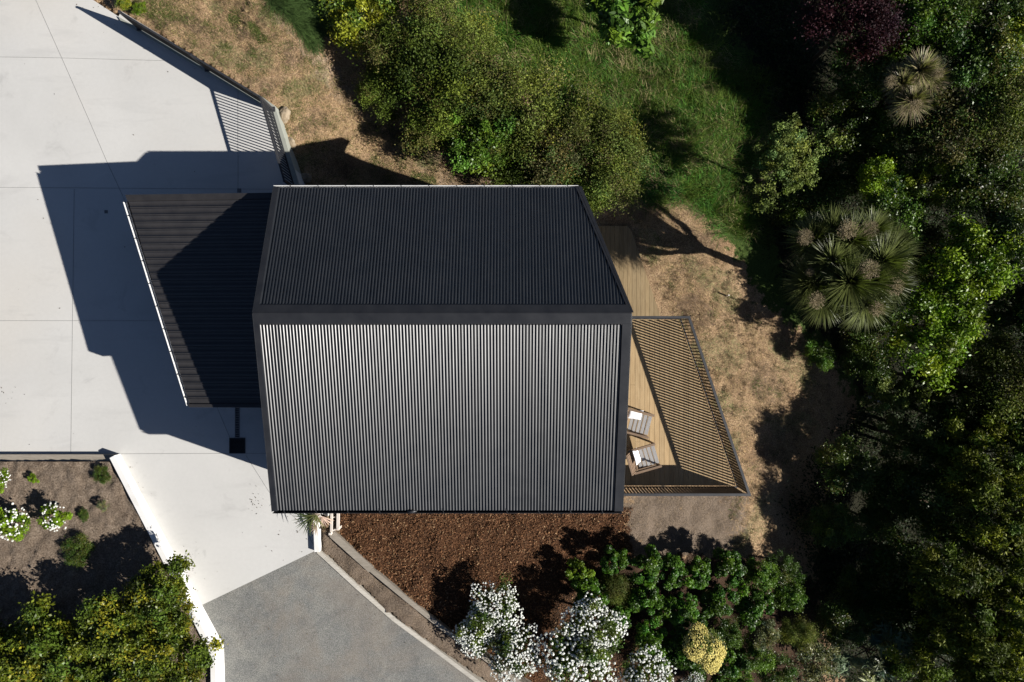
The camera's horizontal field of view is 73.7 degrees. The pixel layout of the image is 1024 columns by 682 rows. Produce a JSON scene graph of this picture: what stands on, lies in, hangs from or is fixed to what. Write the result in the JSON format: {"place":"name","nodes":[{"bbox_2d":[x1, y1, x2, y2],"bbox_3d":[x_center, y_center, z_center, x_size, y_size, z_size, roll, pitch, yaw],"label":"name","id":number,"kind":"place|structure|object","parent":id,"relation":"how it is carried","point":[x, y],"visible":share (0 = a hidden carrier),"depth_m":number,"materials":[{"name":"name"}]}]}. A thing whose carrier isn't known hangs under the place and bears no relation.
{"place":"outdoors","nodes":[
{"label":"outdoors","id":0,"kind":"place"},
{"bbox_2d":[0,0,329,604],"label":"concrete driveway","id":1,"kind":"structure","parent":0,"point":[86,94],"depth_m":20.00,"materials":[{"name":"white concrete"}]},
{"bbox_2d":[123,193,271,407],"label":"garage","id":2,"kind":"structure","parent":0,"point":[200,255],"depth_m":17.65,"materials":[{"name":"metal"}]},
{"bbox_2d":[117,0,843,564],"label":"dry grass","id":3,"kind":"structure","parent":0,"point":[393,148],"depth_m":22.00,"materials":[{"name":"plant"}]},
{"bbox_2d":[94,0,1023,681],"bbox_3d":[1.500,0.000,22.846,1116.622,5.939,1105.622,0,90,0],"label":"ground","id":4,"kind":"structure","parent":0,"point":[754,266],"depth_m":22.14,"materials":[{"name":"brown soil"}]},
{"bbox_2d":[0,454,117,461],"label":"garden wall","id":5,"kind":"structure","parent":4,"relation":"on","point":[54,457],"depth_m":19.88,"materials":[{"name":"grey concrete"}]},
{"bbox_2d":[0,461,210,681],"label":"planting bed","id":6,"kind":"object","parent":4,"relation":"on","point":[117,533],"visible":0.54,"depth_m":19.67,"materials":[{"name":"soil"}]},
{"bbox_2d":[0,609,42,681],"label":"evergreen bush","id":7,"kind":"object","parent":6,"relation":"on","point":[6,673],"visible":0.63,"depth_m":18.65,"materials":[{"name":"green plant"}]},
{"bbox_2d":[6,590,107,681],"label":"evergreen bush","id":8,"kind":"object","parent":6,"relation":"on","point":[43,659],"visible":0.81,"depth_m":18.56,"materials":[{"name":"green plant"}]},
{"bbox_2d":[64,587,163,675],"bbox_3d":[-10.705,7.865,19.752,2.825,3.288,2.552,14,90,0],"label":"evergreen bush","id":9,"kind":"object","parent":6,"relation":"on","point":[99,618],"visible":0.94,"depth_m":18.47,"materials":[{"name":"green plant"}]},
{"bbox_2d":[82,652,169,681],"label":"evergreen bush","id":10,"kind":"object","parent":6,"relation":"on","point":[112,673],"visible":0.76,"depth_m":18.55,"materials":[{"name":"green plant"}]},
{"bbox_2d":[120,549,198,643],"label":"evergreen bush","id":11,"kind":"object","parent":6,"relation":"on","point":[157,598],"visible":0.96,"depth_m":18.57,"materials":[{"name":"green plant"}]},
{"bbox_2d":[135,611,227,681],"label":"evergreen bush","id":12,"kind":"object","parent":6,"relation":"on","point":[196,660],"visible":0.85,"depth_m":18.53,"materials":[{"name":"green plant"}]},
{"bbox_2d":[110,454,224,681],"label":"garden wall","id":13,"kind":"structure","parent":4,"relation":"on","point":[205,628],"depth_m":19.70,"materials":[{"name":"white concrete"}]},
{"bbox_2d":[118,17,300,184],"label":"retaining wall","id":14,"kind":"structure","parent":4,"relation":"on","point":[292,160],"depth_m":19.95,"materials":[{"name":"concrete"}]},
{"bbox_2d":[118,10,293,184],"bbox_3d":[-8.196,-7.190,19.440,1.335,1.060,6.745,-44,90,0],"label":"metal fence","id":15,"kind":"object","parent":14,"relation":"on","point":[192,57],"visible":0.94,"depth_m":19.27,"materials":[{"name":"black metal"}]},
{"bbox_2d":[259,0,329,56],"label":"grass mound","id":16,"kind":"object","parent":4,"relation":"on","point":[306,27],"depth_m":20.72,"materials":[{"name":"green plant"}]},
{"bbox_2d":[202,552,473,681],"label":"gravel drive","id":17,"kind":"structure","parent":4,"relation":"on","point":[358,647],"depth_m":20.01,"materials":[{"name":"grey gravel"}]},
{"bbox_2d":[309,0,406,65],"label":"shrub","id":18,"kind":"object","parent":4,"relation":"on","point":[347,29],"visible":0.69,"depth_m":20.59,"materials":[{"name":"green plant"}]},
{"bbox_2d":[352,51,416,130],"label":"shrub","id":19,"kind":"object","parent":4,"relation":"on","point":[371,87],"visible":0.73,"depth_m":20.92,"materials":[{"name":"green plant"}]},
{"bbox_2d":[345,7,445,104],"bbox_3d":[-3.274,-8.624,21.572,2.970,3.328,2.781,-30,90,0],"label":"shrub","id":20,"kind":"object","parent":4,"relation":"on","point":[394,35],"visible":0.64,"depth_m":20.35,"materials":[{"name":"green plant"}]},
{"bbox_2d":[317,550,485,681],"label":"kerb","id":21,"kind":"structure","parent":4,"relation":"on","point":[466,671],"depth_m":19.95,"materials":[{"name":"concrete"}]},
{"bbox_2d":[330,531,531,681],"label":"timber edging","id":22,"kind":"object","parent":4,"relation":"on","point":[348,548],"visible":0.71,"depth_m":19.90,"materials":[{"name":"brown wood"}]},
{"bbox_2d":[394,91,469,165],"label":"shrub","id":23,"kind":"object","parent":4,"relation":"on","point":[414,135],"visible":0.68,"depth_m":20.62,"materials":[{"name":"green plant"}]},
{"bbox_2d":[395,0,476,74],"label":"shrub","id":24,"kind":"object","parent":4,"relation":"on","point":[439,7],"visible":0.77,"depth_m":20.24,"materials":[{"name":"green plant"}]},
{"bbox_2d":[379,2,498,146],"bbox_3d":[-2.070,-7.676,21.323,3.792,4.033,3.724,34,90,0],"label":"shrub","id":25,"kind":"object","parent":4,"relation":"on","point":[418,83],"visible":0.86,"depth_m":20.04,"materials":[{"name":"green plant"}]},
{"bbox_2d":[252,185,632,513],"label":"house","id":26,"kind":"structure","parent":4,"relation":"on","point":[444,349],"depth_m":16.52,"materials":[{"name":"metal"}]},
{"bbox_2d":[416,6,505,75],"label":"shrub","id":27,"kind":"object","parent":4,"relation":"on","point":[483,35],"visible":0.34,"depth_m":20.51,"materials":[{"name":"green plant"}]},
{"bbox_2d":[451,605,500,659],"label":"flowering bush","id":28,"kind":"object","parent":4,"relation":"on","point":[481,637],"visible":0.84,"depth_m":19.52,"materials":[{"name":"white plant"}]},
{"bbox_2d":[441,96,528,182],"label":"shrub","id":29,"kind":"object","parent":4,"relation":"on","point":[463,160],"visible":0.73,"depth_m":20.40,"materials":[{"name":"green plant"}]},
{"bbox_2d":[431,44,546,131],"bbox_3d":[-0.740,-7.460,21.239,3.327,3.612,2.886,25,90,0],"label":"shrub","id":30,"kind":"object","parent":4,"relation":"on","point":[482,103],"visible":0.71,"depth_m":20.00,"materials":[{"name":"green plant"}]},
{"bbox_2d":[322,507,664,681],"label":"bark chips","id":31,"kind":"object","parent":4,"relation":"on","point":[505,516],"visible":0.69,"depth_m":20.30,"materials":[{"name":"brown wood"}]},
{"bbox_2d":[469,572,524,632],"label":"flowering bush","id":32,"kind":"object","parent":4,"relation":"on","point":[482,604],"visible":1,"depth_m":19.44,"materials":[{"name":"white plant"}]},
{"bbox_2d":[483,127,551,184],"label":"shrub","id":33,"kind":"object","parent":4,"relation":"on","point":[508,174],"visible":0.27,"depth_m":20.74,"materials":[{"name":"green plant"}]},
{"bbox_2d":[487,622,549,681],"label":"flowering bush","id":34,"kind":"object","parent":4,"relation":"on","point":[505,646],"visible":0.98,"depth_m":19.43,"materials":[{"name":"white plant"}]},
{"bbox_2d":[488,41,584,167],"bbox_3d":[0.519,-6.994,21.294,3.261,4.023,3.732,0,90,0],"label":"shrub","id":35,"kind":"object","parent":4,"relation":"on","point":[544,102],"visible":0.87,"depth_m":20.07,"materials":[{"name":"green plant"}]},
{"bbox_2d":[514,116,590,184],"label":"shrub","id":36,"kind":"object","parent":4,"relation":"on","point":[549,176],"visible":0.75,"depth_m":20.27,"materials":[{"name":"green plant"}]},
{"bbox_2d":[534,624,616,681],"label":"flowering bush","id":37,"kind":"object","parent":4,"relation":"on","point":[594,661],"visible":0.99,"depth_m":19.23,"materials":[{"name":"white plant"}]},
{"bbox_2d":[556,153,616,217],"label":"shrub","id":38,"kind":"object","parent":4,"relation":"on","point":[595,205],"visible":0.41,"depth_m":20.69,"materials":[{"name":"green plant"}]},
{"bbox_2d":[533,68,647,171],"bbox_3d":[2.394,-6.327,21.210,3.265,3.599,2.871,42,90,0],"label":"shrub","id":39,"kind":"object","parent":4,"relation":"on","point":[579,118],"visible":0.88,"depth_m":20.11,"materials":[{"name":"green plant"}]},
{"bbox_2d":[555,592,628,655],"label":"flowering bush","id":40,"kind":"object","parent":4,"relation":"on","point":[605,620],"visible":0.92,"depth_m":19.31,"materials":[{"name":"white plant"}]},
{"bbox_2d":[577,111,662,219],"bbox_3d":[3.207,-5.285,21.400,2.766,3.445,3.265,0,90,0],"label":"shrub","id":41,"kind":"object","parent":4,"relation":"on","point":[627,163],"visible":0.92,"depth_m":20.29,"materials":[{"name":"green plant"}]},
{"bbox_2d":[581,0,663,61],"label":"tree","id":42,"kind":"object","parent":4,"relation":"on","point":[616,21],"visible":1,"depth_m":20.71,"materials":[{"name":"green plant"}]},
{"bbox_2d":[598,226,660,319],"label":"timber deck","id":43,"kind":"structure","parent":4,"relation":"on","point":[620,243],"depth_m":22.20,"materials":[{"name":"brown wood"}]},
{"bbox_2d":[626,580,664,614],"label":"shrub","id":44,"kind":"object","parent":4,"relation":"on","point":[640,592],"visible":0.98,"depth_m":19.95,"materials":[{"name":"green plant"}]},
{"bbox_2d":[616,643,676,681],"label":"flowering bush","id":45,"kind":"object","parent":4,"relation":"on","point":[630,673],"visible":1,"depth_m":19.53,"materials":[{"name":"white plant"}]},
{"bbox_2d":[629,544,663,585],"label":"shrub","id":46,"kind":"object","parent":4,"relation":"on","point":[653,561],"visible":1,"depth_m":19.90,"materials":[{"name":"green plant"}]},
{"bbox_2d":[634,615,666,654],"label":"shrub","id":47,"kind":"object","parent":4,"relation":"on","point":[643,630],"visible":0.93,"depth_m":19.98,"materials":[{"name":"green plant"}]},
{"bbox_2d":[655,591,699,635],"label":"shrub","id":48,"kind":"object","parent":4,"relation":"on","point":[687,614],"visible":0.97,"depth_m":20.06,"materials":[{"name":"green plant"}]},
{"bbox_2d":[624,320,734,485],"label":"timber deck","id":49,"kind":"structure","parent":4,"relation":"on","point":[665,388],"depth_m":20.00,"materials":[{"name":"brown wood"}]},
{"bbox_2d":[624,316,750,495],"bbox_3d":[4.575,1.808,19.490,4.150,1.026,5.026,0,90,0],"label":"balustrade","id":50,"kind":"object","parent":49,"relation":"on","point":[712,490],"visible":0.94,"depth_m":19.32,"materials":[{"name":"dark grey painted metal"}]},
{"bbox_2d":[682,621,726,677],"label":"flowering bush","id":51,"kind":"object","parent":4,"relation":"on","point":[703,658],"visible":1,"depth_m":19.64,"materials":[{"name":"yellow plant"}]},
{"bbox_2d":[700,582,741,619],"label":"shrub","id":52,"kind":"object","parent":4,"relation":"on","point":[717,593],"visible":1,"depth_m":20.23,"materials":[{"name":"green plant"}]},
{"bbox_2d":[712,547,747,589],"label":"shrub","id":53,"kind":"object","parent":4,"relation":"on","point":[731,564],"visible":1,"depth_m":20.24,"materials":[{"name":"green plant"}]},
{"bbox_2d":[709,647,750,681],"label":"shrub","id":54,"kind":"object","parent":4,"relation":"on","point":[732,670],"visible":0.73,"depth_m":20.12,"materials":[{"name":"green plant"}]},
{"bbox_2d":[734,583,774,631],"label":"shrub","id":55,"kind":"object","parent":4,"relation":"on","point":[745,605],"visible":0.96,"depth_m":20.39,"materials":[{"name":"green plant"}]},
{"bbox_2d":[735,629,776,675],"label":"shrub","id":56,"kind":"object","parent":4,"relation":"on","point":[759,661],"visible":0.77,"depth_m":20.57,"materials":[{"name":"green plant"}]},
{"bbox_2d":[740,554,781,591],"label":"shrub","id":57,"kind":"object","parent":4,"relation":"on","point":[766,575],"visible":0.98,"depth_m":20.45,"materials":[{"name":"green plant"}]},
{"bbox_2d":[771,572,807,614],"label":"shrub","id":58,"kind":"object","parent":4,"relation":"on","point":[784,596],"visible":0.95,"depth_m":20.82,"materials":[{"name":"green plant"}]},
{"bbox_2d":[745,112,846,216],"bbox_3d":[8.260,-5.340,21.814,2.274,4.287,3.368,43,90,0],"label":"tree","id":59,"kind":"object","parent":4,"relation":"on","point":[782,159],"visible":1,"depth_m":20.43,"materials":[{"name":"green plant"}]},
{"bbox_2d":[777,614,818,654],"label":"shrub","id":60,"kind":"object","parent":4,"relation":"on","point":[796,638],"visible":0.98,"depth_m":20.92,"materials":[{"name":"green plant"}]},
{"bbox_2d":[764,186,845,235],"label":"shrub","id":61,"kind":"object","parent":4,"relation":"on","point":[800,199],"visible":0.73,"depth_m":22.23,"materials":[{"name":"green plant"}]},
{"bbox_2d":[785,641,840,681],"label":"shrub","id":62,"kind":"object","parent":4,"relation":"on","point":[814,671],"visible":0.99,"depth_m":20.94,"materials":[{"name":"green plant"}]},
{"bbox_2d":[789,496,873,553],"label":"shrub","id":63,"kind":"object","parent":4,"relation":"on","point":[829,537],"visible":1,"depth_m":21.58,"materials":[{"name":"green plant"}]},
{"bbox_2d":[803,120,872,206],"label":"shrub","id":64,"kind":"object","parent":4,"relation":"on","point":[831,169],"visible":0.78,"depth_m":21.95,"materials":[{"name":"green plant"}]},
{"bbox_2d":[812,594,875,649],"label":"shrub","id":65,"kind":"object","parent":4,"relation":"on","point":[838,629],"visible":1,"depth_m":21.46,"materials":[{"name":"green plant"}]},
{"bbox_2d":[803,84,887,158],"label":"shrub","id":66,"kind":"object","parent":4,"relation":"on","point":[830,105],"visible":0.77,"depth_m":21.86,"materials":[{"name":"green plant"}]},
{"bbox_2d":[812,433,885,499],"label":"shrub","id":67,"kind":"object","parent":4,"relation":"on","point":[850,454],"visible":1,"depth_m":21.35,"materials":[{"name":"green plant"}]},
{"bbox_2d":[778,204,924,333],"bbox_3d":[9.322,-1.993,20.370,4.018,6.243,3.722,0,90,0],"label":"cabbage tree","id":68,"kind":"object","parent":4,"relation":"on","point":[839,271],"visible":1,"depth_m":18.24,"materials":[{"name":"green plant"}]},
{"bbox_2d":[787,0,918,70],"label":"tree","id":69,"kind":"object","parent":4,"relation":"on","point":[878,17],"visible":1,"depth_m":20.49,"materials":[{"name":"purple plant"}]},
{"bbox_2d":[825,30,903,114],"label":"shrub","id":70,"kind":"object","parent":4,"relation":"on","point":[872,73],"visible":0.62,"depth_m":21.28,"materials":[{"name":"green plant"}]},
{"bbox_2d":[837,332,893,390],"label":"shrub","id":71,"kind":"object","parent":4,"relation":"on","point":[857,364],"visible":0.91,"depth_m":22.36,"materials":[{"name":"green plant"}]},
{"bbox_2d":[707,0,1023,681],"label":"undergrowth","id":72,"kind":"object","parent":4,"relation":"on","point":[803,82],"visible":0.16,"depth_m":23.53,"materials":[{"name":"green plant"}]},
{"bbox_2d":[823,617,914,681],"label":"shrub","id":73,"kind":"object","parent":4,"relation":"on","point":[857,662],"visible":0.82,"depth_m":21.22,"materials":[{"name":"green plant"}]},
{"bbox_2d":[838,300,899,343],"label":"shrub","id":74,"kind":"object","parent":4,"relation":"on","point":[864,332],"visible":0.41,"depth_m":22.18,"materials":[{"name":"green plant"}]},
{"bbox_2d":[848,495,901,546],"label":"shrub","id":75,"kind":"object","parent":4,"relation":"on","point":[871,517],"visible":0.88,"depth_m":22.09,"materials":[{"name":"green plant"}]},
{"bbox_2d":[845,154,905,206],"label":"shrub","id":76,"kind":"object","parent":4,"relation":"on","point":[870,179],"visible":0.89,"depth_m":21.08,"materials":[{"name":"green plant"}]},
{"bbox_2d":[861,353,921,433],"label":"shrub","id":77,"kind":"object","parent":4,"relation":"on","point":[889,401],"visible":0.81,"depth_m":22.32,"materials":[{"name":"green plant"}]},
{"bbox_2d":[861,438,926,534],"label":"shrub","id":78,"kind":"object","parent":4,"relation":"on","point":[882,492],"visible":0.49,"depth_m":22.22,"materials":[{"name":"green plant"}]},
{"bbox_2d":[862,173,936,255],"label":"shrub","id":79,"kind":"object","parent":4,"relation":"on","point":[912,215],"visible":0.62,"depth_m":20.92,"materials":[{"name":"green plant"}]},
{"bbox_2d":[867,590,937,661],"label":"tree","id":80,"kind":"object","parent":4,"relation":"on","point":[901,615],"visible":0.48,"depth_m":21.58,"materials":[{"name":"green plant"}]},
{"bbox_2d":[862,112,947,187],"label":"shrub","id":81,"kind":"object","parent":4,"relation":"on","point":[897,155],"visible":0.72,"depth_m":21.37,"materials":[{"name":"green plant"}]},
{"bbox_2d":[857,527,957,619],"bbox_3d":[12.859,7.561,23.331,3.567,4.951,3.155,0,90,0],"label":"shrub","id":82,"kind":"object","parent":4,"relation":"on","point":[891,574],"visible":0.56,"depth_m":21.77,"materials":[{"name":"green plant"}]},
{"bbox_2d":[872,383,949,490],"bbox_3d":[13.005,3.102,23.369,2.428,4.498,3.507,0,90,0],"label":"tree","id":83,"kind":"object","parent":4,"relation":"on","point":[899,436],"visible":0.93,"depth_m":21.91,"materials":[{"name":"green plant"}]},
{"bbox_2d":[876,47,954,126],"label":"cabbage tree","id":84,"kind":"object","parent":4,"relation":"on","point":[907,83],"visible":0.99,"depth_m":20.39,"materials":[{"name":"green plant"}]},
{"bbox_2d":[892,357,964,413],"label":"tree","id":85,"kind":"object","parent":4,"relation":"on","point":[921,393],"visible":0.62,"depth_m":22.07,"materials":[{"name":"green plant"}]},
{"bbox_2d":[879,613,983,681],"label":"tree","id":86,"kind":"object","parent":4,"relation":"on","point":[925,649],"visible":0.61,"depth_m":20.51,"materials":[{"name":"green plant"}]},
{"bbox_2d":[888,0,976,66],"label":"tree","id":87,"kind":"object","parent":4,"relation":"on","point":[919,13],"visible":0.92,"depth_m":20.59,"materials":[{"name":"green plant"}]},
{"bbox_2d":[878,270,999,401],"bbox_3d":[12.853,-0.161,22.280,3.426,4.960,3.642,-32,90,0],"label":"tree","id":88,"kind":"object","parent":4,"relation":"on","point":[950,334],"visible":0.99,"depth_m":20.41,"materials":[{"name":"green plant"}]},
{"bbox_2d":[887,469,993,552],"bbox_3d":[13.652,5.437,22.745,3.808,5.196,2.840,0,90,0],"label":"tree","id":89,"kind":"object","parent":4,"relation":"on","point":[936,519],"visible":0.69,"depth_m":21.27,"materials":[{"name":"green plant"}]},
{"bbox_2d":[895,145,989,215],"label":"shrub","id":90,"kind":"object","parent":4,"relation":"on","point":[917,191],"visible":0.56,"depth_m":20.98,"materials":[{"name":"green plant"}]},
{"bbox_2d":[899,78,996,176],"bbox_3d":[13.175,-6.696,22.176,2.761,4.344,3.570,-34,90,0],"label":"tree","id":91,"kind":"object","parent":4,"relation":"on","point":[940,119],"visible":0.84,"depth_m":20.62,"materials":[{"name":"green plant"}]},
{"bbox_2d":[899,534,1016,659],"bbox_3d":[13.399,7.563,22.026,3.294,6.288,3.703,0,90,0],"label":"tree","id":92,"kind":"object","parent":4,"relation":"on","point":[964,565],"visible":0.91,"depth_m":19.82,"materials":[{"name":"green plant"}]},
{"bbox_2d":[916,365,1008,460],"bbox_3d":[14.660,2.325,23.330,2.930,4.424,3.415,0,90,0],"label":"tree","id":93,"kind":"object","parent":4,"relation":"on","point":[945,407],"visible":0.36,"depth_m":21.95,"materials":[{"name":"green plant"}]},
{"bbox_2d":[908,210,1023,304],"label":"tree","id":94,"kind":"object","parent":4,"relation":"on","point":[954,258],"visible":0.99,"depth_m":20.05,"materials":[{"name":"green plant"}]},
{"bbox_2d":[920,473,1023,608],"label":"tree","id":95,"kind":"object","parent":4,"relation":"on","point":[1005,527],"visible":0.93,"depth_m":19.76,"materials":[{"name":"green plant"}]},
{"bbox_2d":[923,0,1023,56],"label":"tree","id":96,"kind":"object","parent":4,"relation":"on","point":[1001,7],"visible":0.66,"depth_m":20.56,"materials":[{"name":"green plant"}]},
{"bbox_2d":[926,136,1023,225],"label":"shrub","id":97,"kind":"object","parent":4,"relation":"on","point":[982,197],"visible":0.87,"depth_m":20.61,"materials":[{"name":"green plant"}]},
{"bbox_2d":[930,580,1023,681],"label":"tree","id":98,"kind":"object","parent":4,"relation":"on","point":[1004,650],"visible":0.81,"depth_m":19.52,"materials":[{"name":"green plant"}]},
{"bbox_2d":[931,403,1023,501],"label":"tree","id":99,"kind":"object","parent":4,"relation":"on","point":[978,472],"visible":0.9,"depth_m":20.87,"materials":[{"name":"green plant"}]},
{"bbox_2d":[933,26,1023,120],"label":"tree","id":100,"kind":"object","parent":4,"relation":"on","point":[969,65],"visible":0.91,"depth_m":20.41,"materials":[{"name":"green plant"}]},
{"bbox_2d":[941,59,1023,181],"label":"tree","id":101,"kind":"object","parent":4,"relation":"on","point":[1010,122],"visible":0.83,"depth_m":20.32,"materials":[{"name":"green plant"}]},
{"bbox_2d":[950,333,1023,447],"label":"tree","id":102,"kind":"object","parent":4,"relation":"on","point":[1015,396],"visible":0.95,"depth_m":21.16,"materials":[{"name":"green plant"}]},
{"bbox_2d":[953,328,1020,381],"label":"shrub","id":103,"kind":"object","parent":4,"relation":"on","point":[982,354],"visible":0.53,"depth_m":21.71,"materials":[{"name":"green plant"}]},
{"bbox_2d":[964,277,1023,342],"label":"shrub","id":104,"kind":"object","parent":4,"relation":"on","point":[1006,319],"visible":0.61,"depth_m":21.21,"materials":[{"name":"green plant"}]},
{"bbox_2d":[978,192,1023,292],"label":"tree","id":105,"kind":"object","parent":4,"relation":"on","point":[1009,222],"visible":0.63,"depth_m":20.24,"materials":[{"name":"green plant"}]},
{"bbox_2d":[450,0,793,247],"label":"long grass","id":106,"kind":"structure","parent":0,"point":[701,107],"depth_m":22.73,"materials":[{"name":"green plant"}]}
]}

